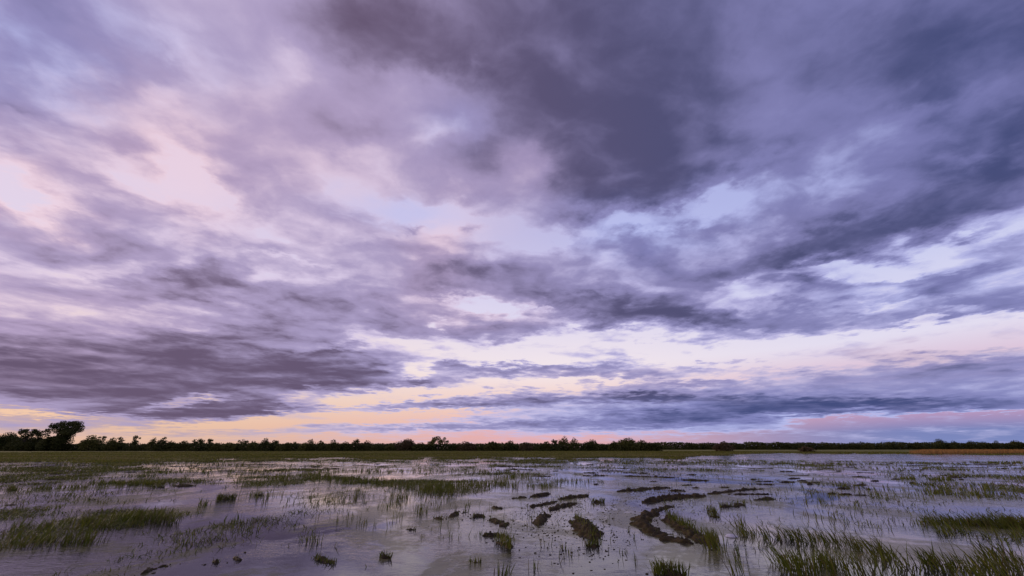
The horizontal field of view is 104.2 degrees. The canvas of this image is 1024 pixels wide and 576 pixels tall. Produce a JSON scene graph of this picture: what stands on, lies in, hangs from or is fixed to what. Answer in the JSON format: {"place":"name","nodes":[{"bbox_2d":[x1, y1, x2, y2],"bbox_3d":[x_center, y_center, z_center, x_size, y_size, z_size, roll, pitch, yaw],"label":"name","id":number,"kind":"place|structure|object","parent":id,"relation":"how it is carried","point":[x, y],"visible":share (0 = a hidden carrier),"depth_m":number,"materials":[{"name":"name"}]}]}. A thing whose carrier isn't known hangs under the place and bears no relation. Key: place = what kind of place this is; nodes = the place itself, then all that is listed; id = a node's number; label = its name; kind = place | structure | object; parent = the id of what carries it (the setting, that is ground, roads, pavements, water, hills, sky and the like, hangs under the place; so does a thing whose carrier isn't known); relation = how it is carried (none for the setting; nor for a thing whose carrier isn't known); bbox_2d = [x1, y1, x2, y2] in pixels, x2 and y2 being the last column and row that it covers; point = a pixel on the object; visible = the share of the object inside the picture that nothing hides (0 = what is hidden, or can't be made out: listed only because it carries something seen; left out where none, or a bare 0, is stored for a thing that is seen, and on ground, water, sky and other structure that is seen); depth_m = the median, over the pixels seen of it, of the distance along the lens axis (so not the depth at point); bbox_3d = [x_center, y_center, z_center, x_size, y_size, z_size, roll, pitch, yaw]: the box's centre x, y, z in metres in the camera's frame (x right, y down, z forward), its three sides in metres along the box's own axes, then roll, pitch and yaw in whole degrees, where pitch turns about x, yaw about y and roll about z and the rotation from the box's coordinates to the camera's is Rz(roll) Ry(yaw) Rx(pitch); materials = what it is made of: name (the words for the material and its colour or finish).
{"place":"outdoors","nodes":[
{"label":"outdoors","id":0,"kind":"place"},
{"bbox_2d":[0,504,185,550],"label":"reed grass","id":1,"kind":"structure","parent":0,"point":[138,517],"depth_m":8.91,"materials":[{"name":"green plant"}]},
{"bbox_2d":[0,448,1023,465],"bbox_3d":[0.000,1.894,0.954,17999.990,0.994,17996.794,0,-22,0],"label":"ground","id":2,"kind":"structure","parent":0,"point":[489,453],"depth_m":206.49,"materials":[{"name":"plant"}]},
{"bbox_2d":[0,432,20,450],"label":"tree","id":3,"kind":"object","parent":2,"relation":"on","point":[12,437],"visible":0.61,"depth_m":238.96,"materials":[{"name":"green plant"}]},
{"bbox_2d":[4,437,38,450],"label":"bush","id":4,"kind":"object","parent":2,"relation":"on","point":[30,439],"visible":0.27,"depth_m":236.25,"materials":[{"name":"green plant"}]},
{"bbox_2d":[14,428,37,450],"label":"tree","id":5,"kind":"object","parent":2,"relation":"on","point":[25,445],"visible":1,"depth_m":232.15,"materials":[{"name":"green plant"}]},
{"bbox_2d":[29,428,51,450],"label":"tree","id":6,"kind":"object","parent":2,"relation":"on","point":[39,433],"visible":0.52,"depth_m":235.83,"materials":[{"name":"green plant"}]},
{"bbox_2d":[34,435,71,450],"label":"bush","id":7,"kind":"object","parent":2,"relation":"on","point":[48,446],"visible":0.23,"depth_m":231.06,"materials":[{"name":"green plant"}]},
{"bbox_2d":[35,420,84,450],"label":"tree","id":8,"kind":"object","parent":2,"relation":"on","point":[66,431],"visible":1,"depth_m":231.04,"materials":[{"name":"green plant"}]},
{"bbox_2d":[78,435,102,450],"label":"bush","id":9,"kind":"object","parent":2,"relation":"on","point":[93,442],"visible":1,"depth_m":232.38,"materials":[{"name":"green plant"}]},
{"bbox_2d":[99,438,119,450],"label":"bush","id":10,"kind":"object","parent":2,"relation":"on","point":[112,444],"visible":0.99,"depth_m":233.39,"materials":[{"name":"green plant"}]},
{"bbox_2d":[115,437,124,450],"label":"tree","id":11,"kind":"object","parent":2,"relation":"on","point":[121,439],"visible":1,"depth_m":236.15,"materials":[{"name":"green plant"}]},
{"bbox_2d":[128,435,140,449],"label":"tree","id":12,"kind":"object","parent":2,"relation":"on","point":[135,442],"visible":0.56,"depth_m":239.71,"materials":[{"name":"green plant"}]},
{"bbox_2d":[146,437,157,450],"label":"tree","id":13,"kind":"object","parent":2,"relation":"on","point":[152,443],"visible":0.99,"depth_m":232.03,"materials":[{"name":"green plant"}]},
{"bbox_2d":[141,564,166,573],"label":"mud bank","id":14,"kind":"structure","parent":2,"relation":"on","point":[146,571],"depth_m":5.91,"materials":[{"name":"brown soil"}]},
{"bbox_2d":[154,437,168,450],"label":"tree","id":15,"kind":"object","parent":2,"relation":"on","point":[161,442],"visible":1,"depth_m":233.85,"materials":[{"name":"green plant"}]},
{"bbox_2d":[161,440,178,450],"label":"bush","id":16,"kind":"object","parent":2,"relation":"on","point":[170,443],"visible":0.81,"depth_m":235.36,"materials":[{"name":"green plant"}]},
{"bbox_2d":[174,441,190,450],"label":"bush","id":17,"kind":"object","parent":2,"relation":"on","point":[184,443],"visible":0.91,"depth_m":235.20,"materials":[{"name":"green plant"}]},
{"bbox_2d":[172,483,196,486],"bbox_3d":[-15.925,9.587,19.372,1.179,0.240,0.711,10,-24,-23],"label":"turf islet","id":18,"kind":"object","parent":2,"relation":"on","point":[182,484],"visible":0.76,"depth_m":19.35,"materials":[{"name":"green plant"}]},
{"bbox_2d":[190,439,198,450],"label":"tree","id":19,"kind":"object","parent":2,"relation":"on","point":[194,444],"visible":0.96,"depth_m":231.25,"materials":[{"name":"green plant"}]},
{"bbox_2d":[204,439,213,450],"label":"tree","id":20,"kind":"object","parent":2,"relation":"on","point":[209,442],"visible":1,"depth_m":232.75,"materials":[{"name":"green plant"}]},
{"bbox_2d":[209,443,220,450],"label":"bush","id":21,"kind":"object","parent":2,"relation":"on","point":[213,447],"visible":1,"depth_m":231.12,"materials":[{"name":"green plant"}]},
{"bbox_2d":[216,492,237,499],"bbox_3d":[-10.213,7.460,14.235,0.709,0.354,0.428,8,-23,-18],"label":"turf islet","id":22,"kind":"object","parent":2,"relation":"on","point":[220,496],"visible":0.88,"depth_m":14.21,"materials":[{"name":"green plant"}]},
{"bbox_2d":[219,442,236,450],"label":"bush","id":23,"kind":"object","parent":2,"relation":"on","point":[227,447],"visible":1,"depth_m":231.87,"materials":[{"name":"green plant"}]},
{"bbox_2d":[240,439,248,450],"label":"tree","id":24,"kind":"object","parent":2,"relation":"on","point":[244,443],"visible":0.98,"depth_m":230.91,"materials":[{"name":"green plant"}]},
{"bbox_2d":[247,441,260,450],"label":"bush","id":25,"kind":"object","parent":2,"relation":"on","point":[252,446],"visible":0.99,"depth_m":229.71,"materials":[{"name":"green plant"}]},
{"bbox_2d":[258,438,270,450],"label":"bush","id":26,"kind":"object","parent":2,"relation":"on","point":[265,443],"visible":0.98,"depth_m":231.14,"materials":[{"name":"green plant"}]},
{"bbox_2d":[274,445,286,450],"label":"bush","id":27,"kind":"object","parent":2,"relation":"on","point":[280,448],"visible":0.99,"depth_m":232.59,"materials":[{"name":"green plant"}]},
{"bbox_2d":[298,443,306,450],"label":"bush","id":28,"kind":"object","parent":2,"relation":"on","point":[302,446],"visible":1,"depth_m":231.01,"materials":[{"name":"green plant"}]},
{"bbox_2d":[305,439,316,450],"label":"bush","id":29,"kind":"object","parent":2,"relation":"on","point":[311,442],"visible":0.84,"depth_m":235.98,"materials":[{"name":"green plant"}]},
{"bbox_2d":[311,552,336,563],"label":"mud bank","id":30,"kind":"structure","parent":2,"relation":"on","point":[325,559],"depth_m":6.46,"materials":[{"name":"brown soil"}]},
{"bbox_2d":[0,442,663,450],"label":"undergrowth","id":31,"kind":"object","parent":2,"relation":"on","point":[125,447],"visible":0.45,"depth_m":235.06,"materials":[{"name":"green plant"}]},
{"bbox_2d":[326,440,340,450],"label":"bush","id":32,"kind":"object","parent":2,"relation":"on","point":[333,446],"visible":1,"depth_m":231.44,"materials":[{"name":"green plant"}]},
{"bbox_2d":[337,441,351,450],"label":"bush","id":33,"kind":"object","parent":2,"relation":"on","point":[346,445],"visible":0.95,"depth_m":234.33,"materials":[{"name":"green plant"}]},
{"bbox_2d":[350,439,359,450],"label":"tree","id":34,"kind":"object","parent":2,"relation":"on","point":[356,442],"visible":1,"depth_m":235.03,"materials":[{"name":"green plant"}]},
{"bbox_2d":[370,443,383,450],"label":"bush","id":35,"kind":"object","parent":2,"relation":"on","point":[376,447],"visible":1,"depth_m":231.00,"materials":[{"name":"green plant"}]},
{"bbox_2d":[378,550,392,558],"bbox_3d":[-2.106,4.485,6.644,0.332,0.213,0.158,-5,-23,13],"label":"turf clod","id":36,"kind":"object","parent":2,"relation":"on","point":[383,555],"visible":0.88,"depth_m":6.64,"materials":[{"name":"green plant"}]},
{"bbox_2d":[383,444,396,450],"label":"bush","id":37,"kind":"object","parent":2,"relation":"on","point":[390,447],"visible":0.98,"depth_m":232.58,"materials":[{"name":"green plant"}]},
{"bbox_2d":[394,439,414,450],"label":"bush","id":38,"kind":"object","parent":2,"relation":"on","point":[406,443],"visible":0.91,"depth_m":233.90,"materials":[{"name":"green plant"}]},
{"bbox_2d":[411,442,426,450],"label":"bush","id":39,"kind":"object","parent":2,"relation":"on","point":[418,447],"visible":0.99,"depth_m":229.62,"materials":[{"name":"green plant"}]},
{"bbox_2d":[427,436,448,448],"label":"tree","id":40,"kind":"object","parent":2,"relation":"on","point":[434,440],"visible":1,"depth_m":232.85,"materials":[{"name":"green plant"}]},
{"bbox_2d":[456,441,476,450],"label":"bush","id":41,"kind":"object","parent":2,"relation":"on","point":[467,446],"visible":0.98,"depth_m":233.17,"materials":[{"name":"green plant"}]},
{"bbox_2d":[471,511,484,517],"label":"mud bank","id":42,"kind":"structure","parent":2,"relation":"on","point":[474,515],"depth_m":10.62,"materials":[{"name":"brown soil"}]},
{"bbox_2d":[477,530,506,536],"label":"mud bank","id":43,"kind":"structure","parent":2,"relation":"on","point":[490,534],"depth_m":8.31,"materials":[{"name":"brown soil"}]},
{"bbox_2d":[483,441,503,450],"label":"bush","id":44,"kind":"object","parent":2,"relation":"on","point":[492,445],"visible":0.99,"depth_m":231.09,"materials":[{"name":"green plant"}]},
{"bbox_2d":[488,515,509,526],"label":"mud bank","id":45,"kind":"structure","parent":2,"relation":"on","point":[500,522],"depth_m":9.74,"materials":[{"name":"brown soil"}]},
{"bbox_2d":[493,529,515,549],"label":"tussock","id":46,"kind":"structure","parent":2,"relation":"on","point":[507,544],"depth_m":7.52,"materials":[{"name":"green plant"}]},
{"bbox_2d":[503,441,517,450],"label":"bush","id":47,"kind":"object","parent":2,"relation":"on","point":[509,443],"visible":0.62,"depth_m":236.54,"materials":[{"name":"green plant"}]},
{"bbox_2d":[519,442,533,450],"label":"bush","id":48,"kind":"object","parent":2,"relation":"on","point":[523,446],"visible":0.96,"depth_m":230.11,"materials":[{"name":"green plant"}]},
{"bbox_2d":[530,492,550,496],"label":"mud bank","id":49,"kind":"structure","parent":2,"relation":"on","point":[540,494],"depth_m":15.41,"materials":[{"name":"brown soil"}]},
{"bbox_2d":[532,512,550,524],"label":"mud bank","id":50,"kind":"structure","parent":2,"relation":"on","point":[541,518],"depth_m":9.96,"materials":[{"name":"brown soil"}]},
{"bbox_2d":[529,499,556,506],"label":"mud bank","id":51,"kind":"structure","parent":2,"relation":"on","point":[544,503],"depth_m":12.94,"materials":[{"name":"brown soil"}]},
{"bbox_2d":[538,441,553,450],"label":"bush","id":52,"kind":"object","parent":2,"relation":"on","point":[545,446],"visible":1,"depth_m":230.53,"materials":[{"name":"green plant"}]},
{"bbox_2d":[548,502,576,509],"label":"mud bank","id":53,"kind":"structure","parent":2,"relation":"on","point":[556,506],"depth_m":12.41,"materials":[{"name":"brown soil"}]},
{"bbox_2d":[556,436,569,450],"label":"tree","id":54,"kind":"object","parent":2,"relation":"on","point":[563,441],"visible":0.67,"depth_m":239.36,"materials":[{"name":"green plant"}]},
{"bbox_2d":[559,493,588,499],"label":"mud bank","id":55,"kind":"structure","parent":2,"relation":"on","point":[570,496],"depth_m":14.69,"materials":[{"name":"brown soil"}]},
{"bbox_2d":[568,438,580,450],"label":"bush","id":56,"kind":"object","parent":2,"relation":"on","point":[573,444],"visible":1,"depth_m":231.33,"materials":[{"name":"green plant"}]},
{"bbox_2d":[582,439,600,450],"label":"bush","id":57,"kind":"object","parent":2,"relation":"on","point":[592,442],"visible":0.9,"depth_m":236.18,"materials":[{"name":"green plant"}]},
{"bbox_2d":[583,535,602,547],"bbox_3d":[1.546,4.763,7.423,0.419,0.279,0.226,2,-22,-5],"label":"turf clod","id":58,"kind":"object","parent":2,"relation":"on","point":[594,545],"visible":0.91,"depth_m":7.41,"materials":[{"name":"green plant"}]},
{"bbox_2d":[590,497,605,502],"bbox_3d":[2.929,7.211,13.508,0.631,0.275,0.335,0,-22,0],"label":"turf clod","id":59,"kind":"object","parent":2,"relation":"on","point":[597,501],"visible":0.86,"depth_m":13.44,"materials":[{"name":"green plant"}]},
{"bbox_2d":[607,441,620,450],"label":"bush","id":60,"kind":"object","parent":2,"relation":"on","point":[613,446],"visible":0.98,"depth_m":231.61,"materials":[{"name":"green plant"}]},
{"bbox_2d":[618,438,643,450],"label":"bush","id":61,"kind":"object","parent":2,"relation":"on","point":[629,441],"visible":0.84,"depth_m":235.68,"materials":[{"name":"green plant"}]},
{"bbox_2d":[616,486,672,491],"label":"mud bank","id":62,"kind":"structure","parent":2,"relation":"on","point":[641,488],"depth_m":17.54,"materials":[{"name":"brown soil"}]},
{"bbox_2d":[646,442,661,450],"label":"bush","id":63,"kind":"object","parent":2,"relation":"on","point":[653,447],"visible":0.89,"depth_m":235.25,"materials":[{"name":"green plant"}]},
{"bbox_2d":[654,503,674,510],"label":"mud bank","id":64,"kind":"structure","parent":2,"relation":"on","point":[662,508],"depth_m":12.11,"materials":[{"name":"brown soil"}]},
{"bbox_2d":[662,445,675,449],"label":"bush","id":65,"kind":"object","parent":2,"relation":"on","point":[668,447],"visible":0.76,"depth_m":421.35,"materials":[{"name":"green plant"}]},
{"bbox_2d":[641,493,705,502],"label":"mud bank","id":66,"kind":"structure","parent":2,"relation":"on","point":[664,496],"depth_m":14.32,"materials":[{"name":"brown soil"}]},
{"bbox_2d":[705,505,719,511],"bbox_3d":[5.812,6.409,11.538,0.267,0.294,0.491,16,-27,-35],"label":"turf clod","id":67,"kind":"object","parent":2,"relation":"on","point":[714,509],"visible":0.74,"depth_m":11.50,"materials":[{"name":"green plant"}]},
{"bbox_2d":[712,441,735,450],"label":"willow bush","id":68,"kind":"object","parent":2,"relation":"on","point":[723,446],"visible":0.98,"depth_m":205.33,"materials":[{"name":"green plant"}]},
{"bbox_2d":[718,499,745,506],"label":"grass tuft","id":69,"kind":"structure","parent":2,"relation":"on","point":[734,505],"depth_m":12.55,"materials":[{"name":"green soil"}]},
{"bbox_2d":[707,487,762,493],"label":"mud bank","id":70,"kind":"structure","parent":2,"relation":"on","point":[727,491],"depth_m":16.68,"materials":[{"name":"brown soil"}]},
{"bbox_2d":[749,496,773,500],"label":"mud bank","id":71,"kind":"structure","parent":2,"relation":"on","point":[764,498],"depth_m":14.12,"materials":[{"name":"green soil"}]},
{"bbox_2d":[752,445,772,449],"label":"bush","id":72,"kind":"object","parent":2,"relation":"on","point":[763,447],"visible":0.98,"depth_m":424.56,"materials":[{"name":"green plant"}]},
{"bbox_2d":[798,446,813,451],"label":"willow bush","id":73,"kind":"object","parent":2,"relation":"on","point":[805,449],"visible":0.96,"depth_m":175.42,"materials":[{"name":"green plant"}]},
{"bbox_2d":[655,441,1023,449],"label":"undergrowth","id":74,"kind":"object","parent":2,"relation":"on","point":[749,445],"visible":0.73,"depth_m":426.57,"materials":[{"name":"green plant"}]},
{"bbox_2d":[858,443,876,449],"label":"bush","id":75,"kind":"object","parent":2,"relation":"on","point":[869,446],"visible":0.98,"depth_m":424.03,"materials":[{"name":"green plant"}]},
{"bbox_2d":[895,443,907,449],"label":"bush","id":76,"kind":"object","parent":2,"relation":"on","point":[899,445],"visible":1,"depth_m":421.83,"materials":[{"name":"green plant"}]},
{"bbox_2d":[909,442,926,449],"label":"bush","id":77,"kind":"object","parent":2,"relation":"on","point":[916,445],"visible":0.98,"depth_m":425.20,"materials":[{"name":"green plant"}]},
{"bbox_2d":[934,438,949,449],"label":"bush","id":78,"kind":"object","parent":2,"relation":"on","point":[937,440],"visible":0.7,"depth_m":430.91,"materials":[{"name":"green plant"}]},
{"bbox_2d":[948,440,961,449],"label":"bush","id":79,"kind":"object","parent":2,"relation":"on","point":[952,445],"visible":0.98,"depth_m":422.90,"materials":[{"name":"green plant"}]},
{"bbox_2d":[991,441,1001,448],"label":"bush","id":80,"kind":"object","parent":2,"relation":"on","point":[996,445],"visible":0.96,"depth_m":424.45,"materials":[{"name":"green plant"}]},
{"bbox_2d":[1008,440,1023,449],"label":"bush","id":81,"kind":"object","parent":2,"relation":"on","point":[1014,442],"visible":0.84,"depth_m":427.34,"materials":[{"name":"green plant"}]},
{"bbox_2d":[0,453,1023,575],"bbox_3d":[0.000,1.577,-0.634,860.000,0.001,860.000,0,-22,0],"label":"flood water","id":82,"kind":"structure","parent":0,"point":[424,549],"depth_m":10.38,"materials":[{"name":"grey liquid"}]},
{"bbox_2d":[390,489,412,500],"bbox_3d":[-3.892,7.277,14.057,0.997,0.442,0.768,0,-22,0],"label":"grass tussock","id":83,"kind":"object","parent":82,"relation":"in","point":[398,499],"depth_m":14.04,"materials":[{"name":"green plant"}]},
{"bbox_2d":[411,502,429,513],"bbox_3d":[-2.564,6.225,11.316,0.560,0.350,0.738,-7,-23,16],"label":"grass tussock","id":84,"kind":"object","parent":82,"relation":"in","point":[420,509],"depth_m":11.23,"materials":[{"name":"green plant"}]},
{"bbox_2d":[147,488,779,574],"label":"mud crumbs","id":85,"kind":"object","parent":82,"relation":"on","point":[558,530],"visible":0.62,"depth_m":9.20,"materials":[{"name":"brown soil"}]},
{"bbox_2d":[494,561,515,575],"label":"grass tussock","id":86,"kind":"object","parent":82,"relation":"in","point":[506,573],"depth_m":5.77,"materials":[{"name":"green plant"}]},
{"bbox_2d":[568,511,603,539],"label":"mud bank","id":87,"kind":"structure","parent":82,"relation":"in","point":[587,529],"depth_m":8.84,"materials":[{"name":"green soil"}]},
{"bbox_2d":[629,508,693,543],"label":"mud bank","id":88,"kind":"structure","parent":82,"relation":"in","point":[642,519],"depth_m":8.82,"materials":[{"name":"brown soil"}]},
{"bbox_2d":[645,555,690,575],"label":"grass tussock","id":89,"kind":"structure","parent":82,"relation":"on","point":[666,570],"depth_m":5.76,"materials":[{"name":"green plant"}]},
{"bbox_2d":[661,507,724,545],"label":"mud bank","id":90,"kind":"structure","parent":82,"relation":"in","point":[679,525],"depth_m":8.76,"materials":[{"name":"green plant"}]},
{"bbox_2d":[691,527,727,550],"bbox_3d":[3.602,4.555,7.224,0.622,0.397,0.424,6,-23,-15],"label":"grass tussock","id":91,"kind":"object","parent":82,"relation":"in","point":[713,541],"depth_m":7.22,"materials":[{"name":"green plant"}]},
{"bbox_2d":[719,511,745,527],"bbox_3d":[5.097,5.373,9.209,0.668,0.359,0.335,0,-22,0],"label":"grass tussock","id":92,"kind":"object","parent":82,"relation":"in","point":[743,522],"depth_m":9.19,"materials":[{"name":"green plant"}]},
{"bbox_2d":[718,555,749,575],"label":"grass tussock","id":93,"kind":"object","parent":82,"relation":"in","point":[732,570],"depth_m":5.77,"materials":[{"name":"green plant"}]},
{"bbox_2d":[727,542,746,557],"bbox_3d":[3.796,4.417,6.716,0.235,0.273,0.384,0,-22,0],"label":"grass tussock","id":94,"kind":"object","parent":82,"relation":"in","point":[736,550],"depth_m":6.79,"materials":[{"name":"green plant"}]},
{"bbox_2d":[727,493,767,494],"bbox_3d":[9.411,8.183,15.783,1.833,0.121,0.286,1,-22,-2],"label":"turf islet","id":95,"kind":"object","parent":82,"relation":"on","point":[748,494],"visible":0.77,"depth_m":15.74,"materials":[{"name":"brown soil"}]},
{"bbox_2d":[758,540,825,569],"bbox_3d":[4.247,4.136,6.144,0.896,0.369,0.907,12,-25,-26],"label":"grass tussock","id":96,"kind":"object","parent":82,"relation":"in","point":[777,557],"depth_m":6.21,"materials":[{"name":"green plant"}]},
{"bbox_2d":[761,544,839,575],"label":"grass tussock","id":97,"kind":"object","parent":82,"relation":"in","point":[813,567],"depth_m":5.78,"materials":[{"name":"green plant"}]},
{"bbox_2d":[801,546,848,572],"bbox_3d":[4.830,4.176,6.170,0.623,0.313,0.605,12,-25,-27],"label":"grass tussock","id":98,"kind":"object","parent":82,"relation":"in","point":[821,558],"depth_m":6.12,"materials":[{"name":"green plant"}]},
{"bbox_2d":[812,544,875,575],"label":"grass tussock","id":99,"kind":"object","parent":82,"relation":"in","point":[846,568],"depth_m":5.64,"materials":[{"name":"green plant"}]},
{"bbox_2d":[817,541,924,575],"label":"grass tussock","id":100,"kind":"object","parent":82,"relation":"in","point":[883,566],"depth_m":5.64,"materials":[{"name":"green plant"}]},
{"bbox_2d":[909,449,1023,453],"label":"reed bed","id":101,"kind":"object","parent":82,"relation":"on","point":[951,451],"visible":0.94,"depth_m":126.86,"materials":[{"name":"green plant"}]},
{"bbox_2d":[0,457,1023,575],"bbox_3d":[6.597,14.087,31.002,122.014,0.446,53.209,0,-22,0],"label":"water grass","id":102,"kind":"structure","parent":0,"point":[437,486],"depth_m":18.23,"materials":[{"name":"green plant"}]},
{"bbox_2d":[0,0,1023,445],"label":"sky","id":103,"kind":"structure","parent":0,"point":[224,221],"materials":[{"name":"purple"}]},
{"bbox_2d":[716,509,1023,575],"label":"reed grass","id":104,"kind":"structure","parent":0,"point":[1009,521],"depth_m":7.12,"materials":[{"name":"green plant"}]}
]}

